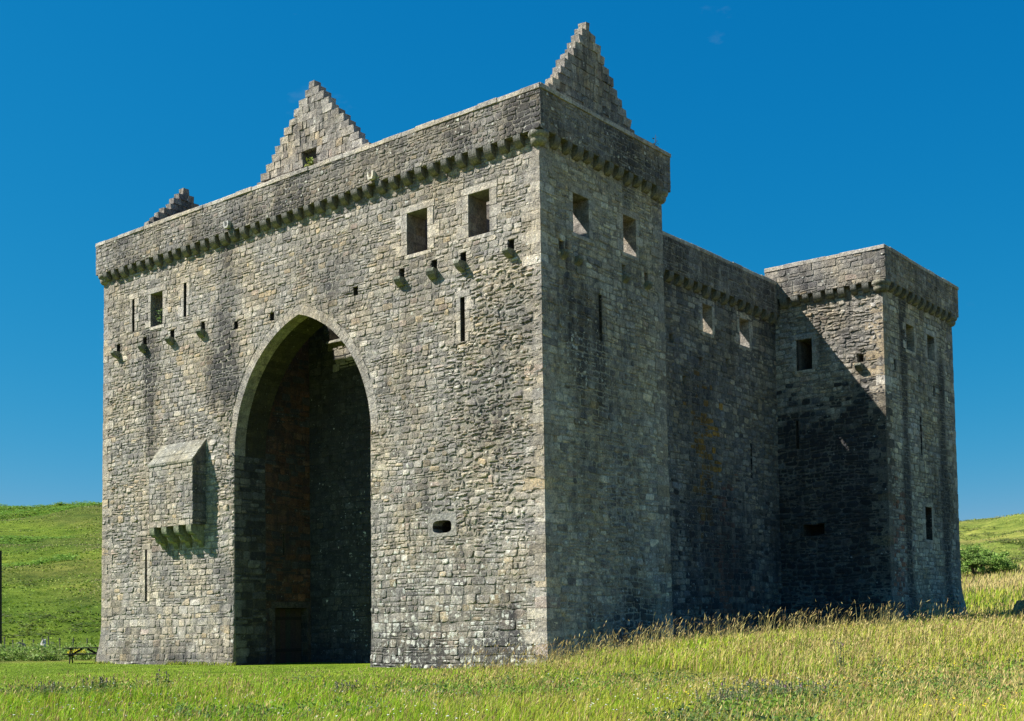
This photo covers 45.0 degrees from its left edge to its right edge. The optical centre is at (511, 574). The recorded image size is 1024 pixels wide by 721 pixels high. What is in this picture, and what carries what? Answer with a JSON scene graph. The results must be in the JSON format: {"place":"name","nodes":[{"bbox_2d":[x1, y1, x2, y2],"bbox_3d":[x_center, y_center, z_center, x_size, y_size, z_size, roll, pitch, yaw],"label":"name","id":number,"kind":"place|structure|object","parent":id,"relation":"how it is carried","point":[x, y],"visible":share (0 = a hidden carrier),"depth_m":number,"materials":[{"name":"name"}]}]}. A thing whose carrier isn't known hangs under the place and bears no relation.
{"place":"outdoors","nodes":[
{"label":"outdoors","id":0,"kind":"place"},
{"bbox_2d":[0,660,517,692],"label":"mown lawn","id":1,"kind":"structure","parent":0,"point":[180,669],"depth_m":44.29,"materials":[{"name":"green plant"}]},
{"bbox_2d":[0,503,1023,720],"bbox_3d":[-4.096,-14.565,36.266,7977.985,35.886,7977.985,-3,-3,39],"label":"ground","id":2,"kind":"structure","parent":0,"point":[58,523],"depth_m":109.39,"materials":[{"name":"green plant"}]},
{"bbox_2d":[0,550,1,643],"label":"wooden pole","id":3,"kind":"object","parent":2,"relation":"on","point":[0,596],"visible":0.81,"depth_m":87.73,"materials":[{"name":"brown wood"}]},
{"bbox_2d":[31,681,62,705],"bbox_3d":[-10.258,2.620,27.102,0.846,0.581,1.099,1,-3,-34],"label":"weed clump","id":4,"kind":"object","parent":2,"relation":"on","point":[44,688],"visible":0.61,"depth_m":26.97,"materials":[{"name":"green plant"}]},
{"bbox_2d":[0,642,96,660],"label":"nettle bank","id":5,"kind":"structure","parent":2,"relation":"on","point":[33,652],"depth_m":66.81,"materials":[{"name":"green plant"}]},
{"bbox_2d":[1,636,97,647],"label":"wire fence","id":6,"kind":"object","parent":2,"relation":"on","point":[22,640],"visible":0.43,"depth_m":79.85,"materials":[{"name":"brown metal"}]},
{"bbox_2d":[62,647,97,663],"bbox_3d":[-20.408,3.862,59.064,1.800,0.784,1.795,0,-2,-13],"label":"picnic table","id":7,"kind":"object","parent":2,"relation":"on","point":[71,653],"visible":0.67,"depth_m":58.84,"materials":[{"name":"brown wood"}]},
{"bbox_2d":[81,676,116,698],"bbox_3d":[-9.462,2.644,28.505,0.978,0.614,0.886,-1,-2,-4],"label":"weed clump","id":8,"kind":"object","parent":2,"relation":"on","point":[101,679],"visible":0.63,"depth_m":28.51,"materials":[{"name":"green plant"}]},
{"bbox_2d":[151,669,162,690],"bbox_3d":[-8.683,2.642,30.201,0.439,0.692,0.440,0,-3,-27],"label":"dock plant","id":9,"kind":"object","parent":2,"relation":"on","point":[158,676],"visible":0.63,"depth_m":30.21,"materials":[{"name":"green plant"}]},
{"bbox_2d":[161,671,171,686],"bbox_3d":[-8.403,2.659,30.101,0.406,0.634,0.363,-2,-3,23],"label":"dock plant","id":10,"kind":"object","parent":2,"relation":"on","point":[168,679],"visible":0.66,"depth_m":30.10,"materials":[{"name":"green plant"}]},
{"bbox_2d":[329,680,360,696],"bbox_3d":[-3.785,2.733,28.733,0.895,0.563,1.102,0,-3,-16],"label":"weed clump","id":11,"kind":"object","parent":2,"relation":"on","point":[337,686],"visible":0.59,"depth_m":28.57,"materials":[{"name":"green plant"}]},
{"bbox_2d":[0,562,1023,720],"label":"meadow grass","id":12,"kind":"structure","parent":2,"relation":"on","point":[1001,623],"depth_m":28.45,"materials":[{"name":"green plant"}]},
{"bbox_2d":[0,501,1023,638],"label":"bracken patches","id":13,"kind":"object","parent":2,"relation":"on","point":[29,538],"visible":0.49,"depth_m":186.41,"materials":[{"name":"green plant"}]},
{"bbox_2d":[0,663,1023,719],"bbox_3d":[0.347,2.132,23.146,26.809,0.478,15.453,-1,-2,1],"label":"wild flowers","id":14,"kind":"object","parent":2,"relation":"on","point":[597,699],"visible":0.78,"depth_m":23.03,"materials":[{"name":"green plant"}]},
{"bbox_2d":[95,22,966,668],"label":"castle","id":15,"kind":"structure","parent":2,"relation":"on","point":[521,368],"depth_m":51.82,"materials":[{"name":"stone"}]},
{"bbox_2d":[155,304,162,324],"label":"plant","id":16,"kind":"object","parent":15,"relation":"attached to","point":[160,315],"visible":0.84,"depth_m":56.36,"materials":[{"name":"green plant"}]},
{"bbox_2d":[304,157,313,166],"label":"wall fern","id":17,"kind":"object","parent":15,"relation":"attached to","point":[311,162],"depth_m":50.71,"materials":[{"name":"green plant"}]},
{"bbox_2d":[694,688,758,712],"bbox_3d":[3.763,2.287,21.547,1.308,0.565,1.118,1,-3,-38],"label":"thistle","id":18,"kind":"object","parent":2,"relation":"on","point":[727,696],"visible":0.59,"depth_m":21.52,"materials":[{"name":"green plant"}]},
{"bbox_2d":[710,678,838,709],"bbox_3d":[5.040,2.295,23.390,2.481,0.660,2.400,-1,-2,-1],"label":"thistle","id":19,"kind":"object","parent":2,"relation":"on","point":[778,684],"visible":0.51,"depth_m":23.18,"materials":[{"name":"green plant"}]},
{"bbox_2d":[831,638,849,675],"bbox_3d":[7.961,2.045,29.880,0.434,1.050,0.395,1,-3,-36],"label":"thistle","id":20,"kind":"object","parent":2,"relation":"on","point":[840,658],"visible":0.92,"depth_m":29.88,"materials":[{"name":"green plant"}]},
{"bbox_2d":[960,545,1019,574],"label":"hawthorn bush","id":21,"kind":"object","parent":2,"relation":"on","point":[975,558],"visible":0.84,"depth_m":107.54,"materials":[{"name":"green plant"}]},
{"bbox_2d":[1012,600,1023,615],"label":"boulder","id":22,"kind":"object","parent":2,"relation":"on","point":[1020,606],"visible":0.58,"depth_m":43.08,"materials":[{"name":"stone"}]},
{"bbox_2d":[0,0,1023,520],"label":"sky","id":23,"kind":"structure","parent":0,"point":[792,131],"materials":[{"name":"blue"}]}
]}

